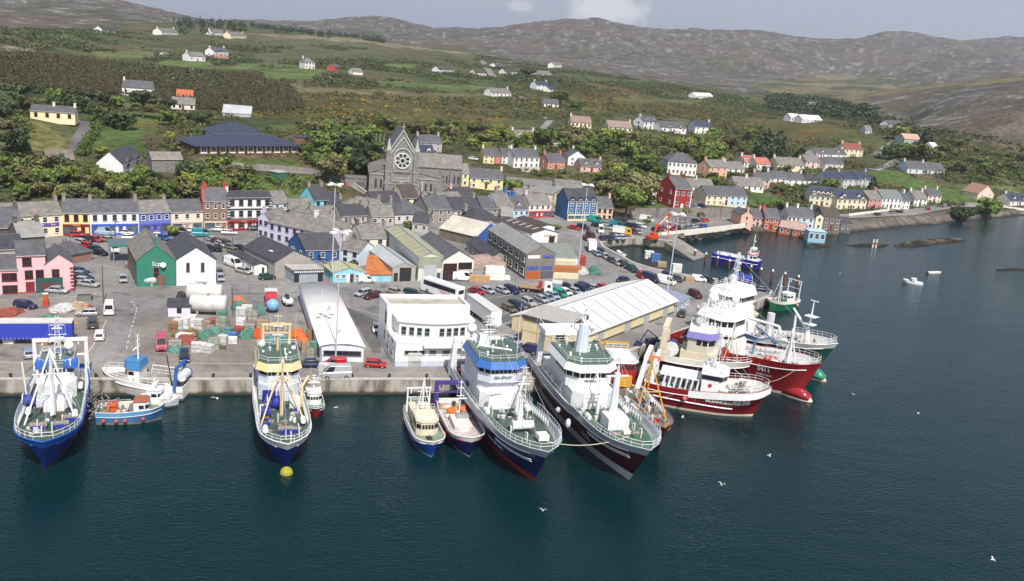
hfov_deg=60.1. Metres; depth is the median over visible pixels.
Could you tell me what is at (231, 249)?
hatchback
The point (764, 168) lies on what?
broadleaf tree
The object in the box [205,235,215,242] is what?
saloon
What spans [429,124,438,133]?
broadleaf tree
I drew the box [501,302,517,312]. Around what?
estate
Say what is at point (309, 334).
net heap
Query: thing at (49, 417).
trawler
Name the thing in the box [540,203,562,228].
street
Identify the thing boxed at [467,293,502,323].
refrigerated trailer
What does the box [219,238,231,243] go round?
jeep
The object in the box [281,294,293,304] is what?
inflatable boat
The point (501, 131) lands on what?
broadleaf tree
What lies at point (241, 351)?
yard surface
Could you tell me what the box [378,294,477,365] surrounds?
harbour office
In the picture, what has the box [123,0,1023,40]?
sky
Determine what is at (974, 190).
house
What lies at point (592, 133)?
broadleaf tree
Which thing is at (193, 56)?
hillside house
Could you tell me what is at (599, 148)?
broadleaf tree
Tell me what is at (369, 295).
estate
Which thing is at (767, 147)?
dark conifer
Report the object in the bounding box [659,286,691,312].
annexe
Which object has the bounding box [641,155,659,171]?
broadleaf tree
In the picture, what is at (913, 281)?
motor boat
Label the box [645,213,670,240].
crane
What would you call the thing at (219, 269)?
hatchback
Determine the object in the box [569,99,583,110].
broadleaf tree
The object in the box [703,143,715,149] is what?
broadleaf tree
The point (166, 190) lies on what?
broadleaf tree
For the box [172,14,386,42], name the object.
skyline wood
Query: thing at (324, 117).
broadleaf tree
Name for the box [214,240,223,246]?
hatchback
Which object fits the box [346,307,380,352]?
car park surface
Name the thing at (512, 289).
jeep
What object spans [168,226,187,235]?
van
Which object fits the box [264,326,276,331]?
pot cage
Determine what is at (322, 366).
quay box
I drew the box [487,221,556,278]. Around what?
factory
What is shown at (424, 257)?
green shed
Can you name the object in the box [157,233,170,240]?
hatchback
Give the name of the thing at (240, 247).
saloon
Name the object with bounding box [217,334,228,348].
fish box
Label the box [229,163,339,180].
road
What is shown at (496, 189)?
back building
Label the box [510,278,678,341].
warehouse
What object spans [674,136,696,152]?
broadleaf tree
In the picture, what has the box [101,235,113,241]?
hatchback
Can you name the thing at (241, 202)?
window
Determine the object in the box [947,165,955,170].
broadleaf tree
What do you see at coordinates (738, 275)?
net drum
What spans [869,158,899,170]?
road
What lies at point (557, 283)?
box trailer
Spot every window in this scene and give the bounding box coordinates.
[1,273,9,281]
[2,285,10,293]
[8,273,16,281]
[9,285,17,293]
[22,257,31,266]
[25,270,32,279]
[35,270,43,278]
[52,269,59,277]
[54,216,58,221]
[64,215,69,221]
[74,215,78,221]
[83,215,87,221]
[122,214,126,220]
[141,215,145,220]
[153,267,159,278]
[230,200,234,206]
[239,200,243,205]
[247,210,251,216]
[256,200,260,205]
[265,199,269,205]
[323,350,329,355]
[342,351,347,355]
[348,351,354,356]
[355,351,361,356]
[384,309,387,325]
[395,153,410,168]
[404,350,411,355]
[412,350,418,355]
[417,350,424,355]
[423,279,454,293]
[429,350,436,354]
[442,272,448,280]
[442,350,449,354]
[443,263,448,271]
[448,263,452,271]
[448,272,453,280]
[452,263,456,271]
[458,262,471,269]
[504,242,507,251]
[508,258,512,267]
[509,246,513,254]
[514,249,518,258]
[514,262,517,271]
[519,266,523,275]
[520,253,524,262]
[556,335,564,341]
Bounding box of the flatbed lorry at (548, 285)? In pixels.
[518,280,552,292]
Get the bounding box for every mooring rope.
[547,436,628,445]
[731,366,794,382]
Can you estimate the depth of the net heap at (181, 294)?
185.76 m
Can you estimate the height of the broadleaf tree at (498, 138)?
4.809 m
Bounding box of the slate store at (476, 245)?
[466,236,505,262]
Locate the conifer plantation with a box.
[0,48,307,112]
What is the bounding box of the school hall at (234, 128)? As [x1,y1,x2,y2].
[201,123,262,134]
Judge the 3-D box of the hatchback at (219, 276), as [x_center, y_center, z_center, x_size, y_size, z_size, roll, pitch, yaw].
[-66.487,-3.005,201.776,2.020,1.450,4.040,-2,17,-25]
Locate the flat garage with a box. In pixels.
[284,264,324,282]
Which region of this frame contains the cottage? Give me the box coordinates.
[288,197,309,209]
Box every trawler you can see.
[13,316,89,470]
[102,334,192,400]
[252,314,313,475]
[447,303,561,481]
[527,297,661,479]
[600,341,673,451]
[631,336,771,415]
[652,304,758,377]
[670,277,821,401]
[709,252,837,381]
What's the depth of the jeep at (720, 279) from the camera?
240.81 m
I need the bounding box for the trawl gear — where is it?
[634,329,659,346]
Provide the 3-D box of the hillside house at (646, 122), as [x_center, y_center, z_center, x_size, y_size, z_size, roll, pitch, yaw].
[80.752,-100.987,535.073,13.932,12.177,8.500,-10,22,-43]
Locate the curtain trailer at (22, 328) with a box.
[0,318,74,344]
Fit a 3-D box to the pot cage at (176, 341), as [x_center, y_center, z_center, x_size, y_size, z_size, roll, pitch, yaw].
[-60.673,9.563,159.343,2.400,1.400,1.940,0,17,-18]
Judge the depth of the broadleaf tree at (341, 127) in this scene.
347.62 m
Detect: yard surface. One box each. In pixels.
[0,301,113,371]
[133,319,293,371]
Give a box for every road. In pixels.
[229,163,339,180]
[480,59,495,76]
[690,190,706,207]
[840,202,1023,217]
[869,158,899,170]
[870,140,893,154]
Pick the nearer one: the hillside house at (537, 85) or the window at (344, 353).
the window at (344, 353)
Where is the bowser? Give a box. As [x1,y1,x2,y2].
[266,299,278,311]
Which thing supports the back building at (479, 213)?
on the quay
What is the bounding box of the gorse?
[260,83,825,150]
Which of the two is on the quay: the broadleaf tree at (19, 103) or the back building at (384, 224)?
the back building at (384, 224)
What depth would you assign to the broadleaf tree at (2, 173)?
252.45 m
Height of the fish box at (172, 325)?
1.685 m
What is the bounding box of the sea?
[0,215,1023,580]
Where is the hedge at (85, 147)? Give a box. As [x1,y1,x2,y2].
[75,118,105,155]
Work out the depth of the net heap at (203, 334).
164.77 m
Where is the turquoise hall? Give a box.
[323,260,366,281]
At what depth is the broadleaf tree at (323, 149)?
326.68 m
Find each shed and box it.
[243,235,312,277]
[268,169,287,179]
[298,284,365,361]
[364,255,392,281]
[369,243,416,280]
[385,225,443,280]
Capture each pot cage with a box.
[167,338,181,346]
[204,319,213,326]
[206,324,215,329]
[207,335,218,349]
[215,314,229,326]
[244,323,255,328]
[247,309,257,320]
[256,318,268,328]
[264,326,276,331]
[301,340,309,352]
[306,347,316,357]
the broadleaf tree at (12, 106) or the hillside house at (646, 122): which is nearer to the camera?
the broadleaf tree at (12, 106)
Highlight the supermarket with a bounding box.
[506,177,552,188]
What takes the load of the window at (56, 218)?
in the bank
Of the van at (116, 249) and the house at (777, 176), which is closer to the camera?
the van at (116, 249)
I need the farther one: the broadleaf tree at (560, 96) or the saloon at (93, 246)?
the broadleaf tree at (560, 96)
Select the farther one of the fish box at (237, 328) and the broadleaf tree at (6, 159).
the broadleaf tree at (6, 159)
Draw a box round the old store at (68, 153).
[43,149,74,165]
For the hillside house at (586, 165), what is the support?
on the hills
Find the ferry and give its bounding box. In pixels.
[712,232,761,268]
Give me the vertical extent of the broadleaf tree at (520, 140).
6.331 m
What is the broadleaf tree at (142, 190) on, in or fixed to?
on the hills
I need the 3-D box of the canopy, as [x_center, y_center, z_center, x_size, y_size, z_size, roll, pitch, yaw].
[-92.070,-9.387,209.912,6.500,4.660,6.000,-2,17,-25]
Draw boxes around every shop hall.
[492,216,558,242]
[516,215,555,230]
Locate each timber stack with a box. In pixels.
[469,274,489,282]
[484,265,504,279]
[504,275,509,279]
[553,272,578,278]
[554,265,581,272]
[555,258,575,265]
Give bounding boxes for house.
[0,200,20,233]
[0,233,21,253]
[0,254,18,293]
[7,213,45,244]
[14,240,45,293]
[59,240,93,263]
[61,192,90,235]
[88,193,138,235]
[93,26,115,31]
[95,145,142,172]
[122,76,154,95]
[137,193,170,232]
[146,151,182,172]
[153,26,177,34]
[166,198,203,227]
[171,96,196,109]
[176,89,193,97]
[182,50,205,60]
[200,181,227,230]
[205,28,224,35]
[205,45,228,55]
[210,55,228,60]
[222,104,253,116]
[223,30,246,38]
[257,205,285,236]
[269,190,287,209]
[299,56,315,68]
[299,180,329,205]
[326,63,339,70]
[326,191,342,207]
[340,237,373,265]
[348,68,362,74]
[349,218,386,245]
[392,184,418,202]
[412,131,442,152]
[412,144,434,152]
[432,66,454,71]
[446,183,476,197]
[462,163,469,186]
[468,165,503,189]
[470,69,485,75]
[479,144,494,163]
[484,87,510,95]
[487,187,511,217]
[489,63,503,66]
[493,148,501,163]
[499,68,517,73]
[499,145,509,163]
[506,144,539,167]
[507,190,527,217]
[508,127,537,139]
[522,188,551,217]
[530,79,549,90]
[531,184,563,207]
[533,71,551,75]
[539,150,565,168]
[541,98,558,106]
[544,86,556,91]
[548,62,561,67]
[553,178,582,187]
[555,188,597,220]
[563,145,585,165]
[567,113,591,128]
[574,156,602,171]
[596,192,613,219]
[602,119,632,132]
[633,113,657,128]
[653,121,686,133]
[656,172,692,207]
[660,152,697,175]
[685,175,713,189]
[688,92,712,98]
[688,119,711,133]
[694,185,747,207]
[697,156,728,176]
[724,158,744,172]
[726,173,764,192]
[731,206,753,232]
[735,152,751,167]
[749,154,770,170]
[749,205,763,226]
[750,168,769,189]
[761,203,779,231]
[765,167,786,183]
[769,154,804,171]
[778,219,806,237]
[779,202,800,221]
[783,113,797,120]
[785,169,804,185]
[793,114,821,122]
[797,152,819,168]
[799,204,814,227]
[803,172,818,184]
[804,185,834,206]
[805,146,846,156]
[813,210,824,228]
[814,168,841,185]
[815,206,841,234]
[818,154,843,168]
[829,188,867,208]
[835,140,863,156]
[836,167,856,187]
[839,217,851,232]
[851,169,871,188]
[860,125,872,133]
[862,187,882,208]
[876,189,902,209]
[880,120,903,127]
[895,133,919,143]
[896,157,944,173]
[899,188,910,208]
[905,187,927,206]
[923,185,941,202]
[926,142,937,147]
[962,182,993,199]
[995,190,1023,205]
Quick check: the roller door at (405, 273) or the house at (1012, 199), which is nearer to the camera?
the roller door at (405, 273)
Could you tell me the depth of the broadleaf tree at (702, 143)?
474.20 m
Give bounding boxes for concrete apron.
[292,301,361,365]
[342,299,393,367]
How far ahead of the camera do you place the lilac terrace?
239.88 m
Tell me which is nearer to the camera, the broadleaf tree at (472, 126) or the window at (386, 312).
the window at (386, 312)
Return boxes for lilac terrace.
[267,209,343,245]
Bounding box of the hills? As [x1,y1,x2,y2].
[0,0,1023,271]
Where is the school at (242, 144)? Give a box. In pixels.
[174,134,300,154]
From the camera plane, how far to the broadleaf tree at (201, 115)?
368.35 m
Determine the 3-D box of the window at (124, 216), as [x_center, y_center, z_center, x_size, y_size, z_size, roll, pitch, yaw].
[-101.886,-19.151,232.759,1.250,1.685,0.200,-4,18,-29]
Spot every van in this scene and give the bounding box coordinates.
[95,227,114,235]
[103,299,114,314]
[108,246,119,252]
[155,331,167,350]
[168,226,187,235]
[191,227,211,236]
[223,255,241,268]
[321,363,351,378]
[323,356,346,362]
[358,275,375,283]
[453,272,470,281]
[518,342,537,353]
[553,287,567,297]
[585,230,595,238]
[588,214,602,222]
[597,224,603,233]
[610,220,623,225]
[614,215,628,223]
[636,270,643,278]
[639,214,653,222]
[642,270,659,282]
[657,273,676,285]
[663,220,671,228]
[692,274,706,282]
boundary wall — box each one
[520,166,539,171]
[1003,206,1023,210]
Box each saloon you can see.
[44,285,69,293]
[73,270,91,275]
[74,272,94,278]
[76,279,99,287]
[86,244,102,249]
[92,248,108,255]
[118,273,127,282]
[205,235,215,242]
[210,226,226,231]
[210,237,220,242]
[234,266,252,274]
[235,244,243,250]
[300,358,321,368]
[372,322,377,332]
[468,286,484,294]
[503,334,522,345]
[533,294,549,302]
[542,292,554,300]
[545,290,560,298]
[562,282,571,287]
[567,224,580,229]
[582,235,588,240]
[589,283,598,289]
[592,250,601,256]
[592,338,605,344]
[598,235,607,240]
[600,252,608,258]
[603,224,612,229]
[606,256,614,262]
[613,259,619,265]
[616,276,629,281]
[624,222,635,227]
[657,226,664,230]
[661,270,671,275]
[677,309,686,317]
[683,225,693,229]
[690,204,700,207]
[696,203,706,207]
[756,285,769,291]
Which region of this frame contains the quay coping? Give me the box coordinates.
[0,237,772,379]
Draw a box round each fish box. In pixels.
[3,339,15,343]
[167,321,177,331]
[170,331,180,336]
[173,318,182,329]
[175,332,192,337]
[181,316,189,328]
[187,314,196,326]
[191,341,200,352]
[193,318,203,329]
[201,343,214,353]
[217,310,227,316]
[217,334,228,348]
[223,326,232,330]
[227,331,237,337]
[228,336,236,343]
[234,325,243,331]
[236,306,245,317]
[236,317,245,325]
[242,304,251,316]
[310,340,318,354]
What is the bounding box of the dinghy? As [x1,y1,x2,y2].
[616,250,625,255]
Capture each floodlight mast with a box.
[327,182,343,280]
[329,228,351,355]
[576,183,593,265]
[667,212,686,291]
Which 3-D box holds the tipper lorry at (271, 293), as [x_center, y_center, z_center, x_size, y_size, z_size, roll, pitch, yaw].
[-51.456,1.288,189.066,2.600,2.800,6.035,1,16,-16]
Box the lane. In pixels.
[512,108,553,128]
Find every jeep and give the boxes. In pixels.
[86,316,97,328]
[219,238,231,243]
[504,283,519,294]
[508,299,524,309]
[521,295,536,307]
[573,282,589,291]
[577,223,589,229]
[619,259,627,267]
[688,288,702,298]
[718,277,728,283]
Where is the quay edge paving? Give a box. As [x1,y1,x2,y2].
[0,372,534,377]
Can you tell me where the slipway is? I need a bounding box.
[664,235,704,260]
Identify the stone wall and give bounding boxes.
[256,164,317,175]
[354,183,366,192]
[629,208,732,217]
[849,209,889,215]
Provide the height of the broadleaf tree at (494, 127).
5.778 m
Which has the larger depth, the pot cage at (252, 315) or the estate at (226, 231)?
the estate at (226, 231)
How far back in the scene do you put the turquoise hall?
210.02 m
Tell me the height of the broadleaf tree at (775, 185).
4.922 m
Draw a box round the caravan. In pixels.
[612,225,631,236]
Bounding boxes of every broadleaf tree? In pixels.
[0,99,20,114]
[0,104,8,113]
[0,118,12,128]
[0,126,30,155]
[0,156,11,166]
[0,167,7,179]
[0,168,12,180]
[5,138,27,155]
[12,97,23,106]
[12,109,24,115]
[12,157,27,166]
[12,164,44,182]
[12,182,31,194]
[14,115,24,122]
[18,96,37,107]
[24,154,57,167]
[26,158,51,168]
[26,180,49,197]
[30,167,55,181]
[40,182,55,189]
[45,96,63,105]
[45,168,61,181]
[47,88,64,97]
[51,153,72,167]
[52,187,71,196]
[54,164,80,181]
[54,183,70,195]
[57,169,70,182]
[62,184,82,197]
[63,96,80,105]
[70,182,90,197]
[77,96,93,113]
[78,89,94,97]
[79,186,90,195]
[83,164,99,174]
[84,170,104,186]
[90,90,106,102]
[90,167,106,173]
[93,145,109,156]
[97,95,110,106]
[98,174,125,184]
[104,170,131,182]
[104,182,129,198]
[108,95,125,108]
[115,180,132,196]
[126,174,146,189]
[130,102,141,107]
[132,165,150,172]
[133,170,146,176]
[134,186,151,195]
[144,104,156,111]
[146,176,157,186]
[148,170,162,178]
[150,98,161,107]
[156,110,182,124]
[156,180,179,189]
[159,184,174,197]
[160,98,177,108]
[164,131,175,139]
[167,226,178,236]
[175,162,187,172]
[176,181,199,197]
[177,159,203,173]
[177,171,196,180]
[183,174,200,184]
[185,113,194,119]
[189,162,212,173]
[194,110,210,122]
[195,168,216,176]
[196,174,225,186]
[204,156,233,167]
[212,180,232,190]
[217,172,230,177]
[219,164,245,175]
[225,176,240,189]
[229,171,243,178]
[235,181,253,189]
[242,172,253,181]
[244,164,255,172]
[298,141,313,151]
[310,130,338,145]
[311,121,327,129]
[312,152,330,162]
[314,129,337,139]
[316,146,331,154]
[316,152,348,181]
[319,115,333,119]
[321,124,330,130]
[324,139,336,150]
[325,119,335,125]
[330,131,365,153]
[332,123,356,134]
[340,115,357,125]
[340,146,362,161]
[348,156,369,174]
[349,127,372,139]
[351,124,373,140]
[352,140,378,160]
[364,133,379,141]
[364,152,378,161]
[366,124,380,134]
[371,140,383,151]
[372,115,388,126]
[381,116,397,127]
[387,121,397,129]
[405,123,412,127]
[410,122,429,133]
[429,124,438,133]
[434,118,449,131]
[440,124,454,132]
[445,120,462,129]
[447,130,457,137]
[465,138,475,144]
[466,123,477,130]
[468,138,478,144]
[475,123,488,132]
[476,132,489,141]
[480,141,494,148]
[483,129,500,141]
[486,133,494,140]
[491,124,500,129]
[494,135,502,141]
[496,126,510,137]
[503,179,523,189]
[504,130,515,139]
[514,137,527,145]
[518,143,531,147]
[519,68,536,76]
[520,131,532,139]
[533,129,546,139]
[538,129,553,144]
[550,90,569,105]
[557,130,571,140]
[559,138,570,145]
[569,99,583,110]
[571,128,589,136]
[572,134,586,144]
[575,145,594,155]
[581,138,594,147]
[584,129,594,137]
[585,136,606,154]
[593,144,607,153]
[595,129,616,139]
[595,171,605,179]
[596,179,632,208]
[600,135,613,142]
[600,161,621,172]
[601,128,620,138]
[604,169,622,180]
[605,163,627,174]
[606,169,622,180]
[611,184,647,217]
[613,138,626,145]
[614,129,627,138]
[619,141,639,156]
[623,166,641,182]
[626,172,661,205]
[627,140,642,151]
[628,131,646,141]
[630,131,650,143]
[632,154,654,169]
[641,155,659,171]
[643,219,651,225]
[650,138,660,147]
[652,165,661,173]
[654,166,667,172]
[657,134,667,144]
[664,147,676,154]
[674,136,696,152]
[680,142,697,152]
[689,148,697,155]
[693,133,705,140]
[695,151,707,161]
[696,146,711,152]
[697,171,704,177]
[699,140,712,146]
[701,152,718,159]
[702,134,710,140]
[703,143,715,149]
[705,127,723,136]
[707,172,717,177]
[707,177,719,183]
[708,134,718,140]
[709,143,727,155]
[721,136,738,149]
[725,154,733,160]
[726,181,736,185]
[738,145,747,150]
[743,133,753,140]
[744,128,753,133]
[748,164,756,170]
[754,124,764,130]
[762,166,773,170]
[770,182,780,189]
[777,199,792,207]
[778,199,794,205]
[779,182,790,190]
[783,164,793,171]
[798,169,811,173]
[822,178,840,186]
[881,145,902,159]
[890,126,910,135]
[898,143,922,157]
[913,142,937,158]
[938,154,946,158]
[941,145,953,152]
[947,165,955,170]
[949,206,979,220]
[953,163,967,172]
[954,138,965,145]
[956,148,965,154]
[975,196,1003,218]
[976,158,986,162]
[979,162,991,169]
[983,160,995,165]
[985,168,997,177]
[1003,161,1013,169]
[1017,154,1023,159]
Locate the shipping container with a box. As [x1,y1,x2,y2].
[579,255,585,265]
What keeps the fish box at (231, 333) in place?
on the yard surface at (241, 351)
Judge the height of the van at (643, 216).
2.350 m
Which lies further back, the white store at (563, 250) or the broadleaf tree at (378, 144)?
the broadleaf tree at (378, 144)
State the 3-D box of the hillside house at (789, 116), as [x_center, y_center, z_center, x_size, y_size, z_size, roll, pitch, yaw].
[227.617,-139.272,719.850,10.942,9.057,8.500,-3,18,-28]
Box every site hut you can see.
[76,289,91,300]
[166,298,191,316]
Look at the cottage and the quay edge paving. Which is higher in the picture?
the cottage
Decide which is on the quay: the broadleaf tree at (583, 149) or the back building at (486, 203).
the back building at (486, 203)
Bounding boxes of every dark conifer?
[347,139,367,173]
[752,127,779,158]
[773,130,789,156]
[792,147,805,157]
[865,176,879,189]
[910,125,920,136]
[919,125,933,143]
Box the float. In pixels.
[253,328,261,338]
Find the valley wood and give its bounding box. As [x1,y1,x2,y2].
[763,90,885,123]
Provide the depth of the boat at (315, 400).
144.79 m
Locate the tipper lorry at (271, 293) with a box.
[265,288,276,304]
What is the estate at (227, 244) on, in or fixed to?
on the quay
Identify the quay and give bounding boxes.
[0,216,771,395]
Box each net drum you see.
[731,272,742,280]
[740,273,752,284]
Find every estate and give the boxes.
[12,298,37,309]
[22,346,32,358]
[93,329,105,340]
[117,229,134,233]
[178,348,190,362]
[221,229,237,234]
[224,242,238,248]
[354,287,372,296]
[363,290,381,299]
[402,287,421,293]
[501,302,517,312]
[577,281,591,289]
[636,222,646,228]
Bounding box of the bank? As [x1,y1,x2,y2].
[0,194,62,236]
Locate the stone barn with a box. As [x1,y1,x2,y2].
[439,214,494,243]
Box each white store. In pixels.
[165,230,216,285]
[541,242,580,265]
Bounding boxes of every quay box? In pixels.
[318,362,330,376]
[644,250,653,258]
[650,253,660,261]
[656,261,666,266]
[671,263,681,272]
[684,275,694,282]
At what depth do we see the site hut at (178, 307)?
175.39 m
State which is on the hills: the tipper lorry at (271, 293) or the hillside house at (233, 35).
the hillside house at (233, 35)
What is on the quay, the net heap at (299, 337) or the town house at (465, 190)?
the town house at (465, 190)
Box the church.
[340,123,462,196]
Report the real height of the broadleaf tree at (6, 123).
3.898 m
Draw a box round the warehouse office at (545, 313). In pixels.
[521,304,588,351]
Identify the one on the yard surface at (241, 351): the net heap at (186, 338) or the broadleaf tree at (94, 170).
the net heap at (186, 338)
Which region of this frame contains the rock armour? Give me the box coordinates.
[673,228,750,240]
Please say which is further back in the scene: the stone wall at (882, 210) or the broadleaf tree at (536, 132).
the broadleaf tree at (536, 132)
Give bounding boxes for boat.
[81,384,165,424]
[141,378,179,407]
[192,279,209,281]
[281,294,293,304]
[304,374,324,418]
[403,378,444,456]
[432,380,484,456]
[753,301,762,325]
[767,276,801,310]
[903,277,922,285]
[926,270,940,273]
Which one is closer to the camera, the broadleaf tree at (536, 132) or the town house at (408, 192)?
the town house at (408, 192)
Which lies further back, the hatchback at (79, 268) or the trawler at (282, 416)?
the hatchback at (79, 268)
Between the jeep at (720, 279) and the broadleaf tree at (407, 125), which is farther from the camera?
the broadleaf tree at (407, 125)
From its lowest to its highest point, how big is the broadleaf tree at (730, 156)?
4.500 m
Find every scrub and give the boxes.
[0,25,1023,150]
[0,77,1023,212]
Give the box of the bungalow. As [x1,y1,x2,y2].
[29,101,78,124]
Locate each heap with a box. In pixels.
[0,307,25,317]
[37,314,67,317]
[48,302,74,312]
[71,301,86,310]
[166,345,185,353]
[176,291,186,297]
[178,334,196,344]
[186,328,198,336]
[197,329,213,339]
[209,326,222,335]
[231,299,244,310]
[233,296,245,302]
[238,328,255,339]
[255,305,264,316]
[261,334,292,344]
[291,328,304,338]
[296,334,308,341]
[305,329,313,339]
[577,266,588,274]
[588,265,600,274]
[626,263,636,272]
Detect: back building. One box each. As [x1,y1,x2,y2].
[285,200,310,213]
[306,201,335,215]
[313,209,333,222]
[332,198,367,222]
[334,217,352,240]
[338,192,367,207]
[352,217,373,238]
[355,194,382,203]
[363,186,400,203]
[365,199,394,225]
[382,220,392,232]
[388,194,423,223]
[412,207,431,232]
[413,190,451,223]
[434,188,460,195]
[446,192,479,214]
[460,202,498,222]
[476,192,499,216]
[493,186,510,191]
[500,202,513,217]
[510,184,532,194]
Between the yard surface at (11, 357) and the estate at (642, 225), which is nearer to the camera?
the yard surface at (11, 357)
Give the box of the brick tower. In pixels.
[293,135,309,150]
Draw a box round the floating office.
[803,228,826,242]
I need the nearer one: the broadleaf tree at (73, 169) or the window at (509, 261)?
the window at (509, 261)
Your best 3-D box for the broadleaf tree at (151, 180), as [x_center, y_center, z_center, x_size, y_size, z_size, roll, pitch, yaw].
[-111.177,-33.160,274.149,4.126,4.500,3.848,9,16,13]
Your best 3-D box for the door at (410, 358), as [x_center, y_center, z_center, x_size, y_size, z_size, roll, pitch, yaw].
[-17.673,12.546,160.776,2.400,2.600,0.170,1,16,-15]
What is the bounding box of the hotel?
[225,185,271,230]
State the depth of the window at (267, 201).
252.26 m
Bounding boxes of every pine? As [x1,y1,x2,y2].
[0,82,23,102]
[19,84,40,97]
[128,90,158,117]
[682,208,691,223]
[697,212,705,221]
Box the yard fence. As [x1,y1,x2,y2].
[232,284,269,312]
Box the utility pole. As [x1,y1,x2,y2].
[102,265,103,302]
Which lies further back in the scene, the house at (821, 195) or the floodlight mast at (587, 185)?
the house at (821, 195)
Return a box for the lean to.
[232,250,267,274]
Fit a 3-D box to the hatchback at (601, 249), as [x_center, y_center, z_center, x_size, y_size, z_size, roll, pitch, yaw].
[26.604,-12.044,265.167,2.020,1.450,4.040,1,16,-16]
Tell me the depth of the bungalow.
316.06 m
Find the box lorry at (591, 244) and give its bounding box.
[587,238,596,251]
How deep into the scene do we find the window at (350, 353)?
160.00 m
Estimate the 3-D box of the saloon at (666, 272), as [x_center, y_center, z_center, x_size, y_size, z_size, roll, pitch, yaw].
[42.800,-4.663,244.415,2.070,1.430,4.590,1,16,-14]
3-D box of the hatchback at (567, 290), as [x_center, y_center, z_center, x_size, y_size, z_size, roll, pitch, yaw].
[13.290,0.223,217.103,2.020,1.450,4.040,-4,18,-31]
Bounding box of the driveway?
[69,120,91,150]
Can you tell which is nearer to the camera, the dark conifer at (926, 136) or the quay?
the quay
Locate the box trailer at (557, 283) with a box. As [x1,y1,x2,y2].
[552,279,562,287]
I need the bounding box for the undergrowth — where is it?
[0,99,1023,208]
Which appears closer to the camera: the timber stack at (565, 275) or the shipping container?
the timber stack at (565, 275)
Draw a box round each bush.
[91,107,136,129]
[403,221,411,228]
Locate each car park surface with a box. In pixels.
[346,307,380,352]
[375,288,575,322]
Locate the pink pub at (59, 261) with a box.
[35,242,74,292]
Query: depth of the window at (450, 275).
219.33 m
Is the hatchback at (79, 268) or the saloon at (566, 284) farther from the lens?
the saloon at (566, 284)
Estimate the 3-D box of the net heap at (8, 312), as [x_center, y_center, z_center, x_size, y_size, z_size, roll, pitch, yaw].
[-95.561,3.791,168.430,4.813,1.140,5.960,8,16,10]
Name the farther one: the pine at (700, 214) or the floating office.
the floating office
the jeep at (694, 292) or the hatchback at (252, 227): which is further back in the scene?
the hatchback at (252, 227)
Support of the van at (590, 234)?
on the quay
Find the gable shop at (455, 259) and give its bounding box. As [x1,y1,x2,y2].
[420,231,474,280]
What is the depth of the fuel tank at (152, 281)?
192.30 m
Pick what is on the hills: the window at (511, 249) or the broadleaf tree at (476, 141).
the broadleaf tree at (476, 141)
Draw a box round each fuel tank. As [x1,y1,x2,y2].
[144,277,156,286]
[186,282,223,297]
[189,293,227,315]
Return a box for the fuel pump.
[42,293,48,306]
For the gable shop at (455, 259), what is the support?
on the quay
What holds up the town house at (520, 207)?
on the quay
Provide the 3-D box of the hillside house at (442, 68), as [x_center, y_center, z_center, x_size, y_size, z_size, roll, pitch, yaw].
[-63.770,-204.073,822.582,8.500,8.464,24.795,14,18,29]
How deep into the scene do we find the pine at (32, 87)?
319.31 m
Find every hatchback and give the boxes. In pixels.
[69,230,86,236]
[73,266,89,272]
[74,238,86,243]
[74,275,94,281]
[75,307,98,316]
[79,234,94,241]
[80,241,92,246]
[89,234,103,242]
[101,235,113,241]
[121,233,134,238]
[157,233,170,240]
[206,244,215,250]
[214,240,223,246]
[214,244,222,251]
[216,267,224,275]
[216,272,224,281]
[226,246,238,252]
[247,225,257,230]
[258,273,276,280]
[364,358,386,368]
[387,286,404,293]
[480,285,494,293]
[495,285,509,293]
[561,287,572,295]
[569,286,582,293]
[591,222,599,226]
[597,247,604,252]
[614,234,620,239]
[619,234,626,239]
[631,228,637,233]
[673,274,682,281]
[691,218,699,222]
[699,223,707,227]
[703,275,715,282]
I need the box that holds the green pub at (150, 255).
[126,227,175,286]
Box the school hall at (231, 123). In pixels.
[207,121,259,130]
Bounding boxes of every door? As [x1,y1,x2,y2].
[26,282,34,291]
[158,276,163,285]
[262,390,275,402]
[294,273,298,282]
[318,272,322,281]
[350,274,353,281]
[394,273,397,280]
[399,268,411,280]
[408,353,421,365]
[423,265,435,276]
[526,271,539,278]
[540,271,552,278]
[597,330,604,338]
[624,320,631,332]
[643,313,649,324]
[662,305,668,316]
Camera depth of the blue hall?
227.07 m
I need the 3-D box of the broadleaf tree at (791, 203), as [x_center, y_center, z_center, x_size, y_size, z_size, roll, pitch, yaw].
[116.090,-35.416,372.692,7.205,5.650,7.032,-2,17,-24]
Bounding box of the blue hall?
[287,232,340,260]
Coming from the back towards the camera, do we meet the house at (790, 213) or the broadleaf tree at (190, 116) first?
the broadleaf tree at (190, 116)
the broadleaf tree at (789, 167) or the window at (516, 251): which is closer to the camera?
the window at (516, 251)
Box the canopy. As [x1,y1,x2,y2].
[108,238,130,262]
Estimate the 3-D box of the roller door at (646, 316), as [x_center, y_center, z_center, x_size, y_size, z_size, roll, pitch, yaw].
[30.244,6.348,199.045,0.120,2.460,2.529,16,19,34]
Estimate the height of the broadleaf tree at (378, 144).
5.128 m
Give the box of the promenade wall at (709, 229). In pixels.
[658,223,745,235]
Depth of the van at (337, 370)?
151.62 m
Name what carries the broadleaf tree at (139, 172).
on the hills
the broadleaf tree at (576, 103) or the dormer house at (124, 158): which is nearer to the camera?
the dormer house at (124, 158)
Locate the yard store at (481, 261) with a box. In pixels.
[469,254,506,274]
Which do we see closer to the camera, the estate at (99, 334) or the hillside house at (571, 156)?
the estate at (99, 334)
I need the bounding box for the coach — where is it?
[420,276,464,298]

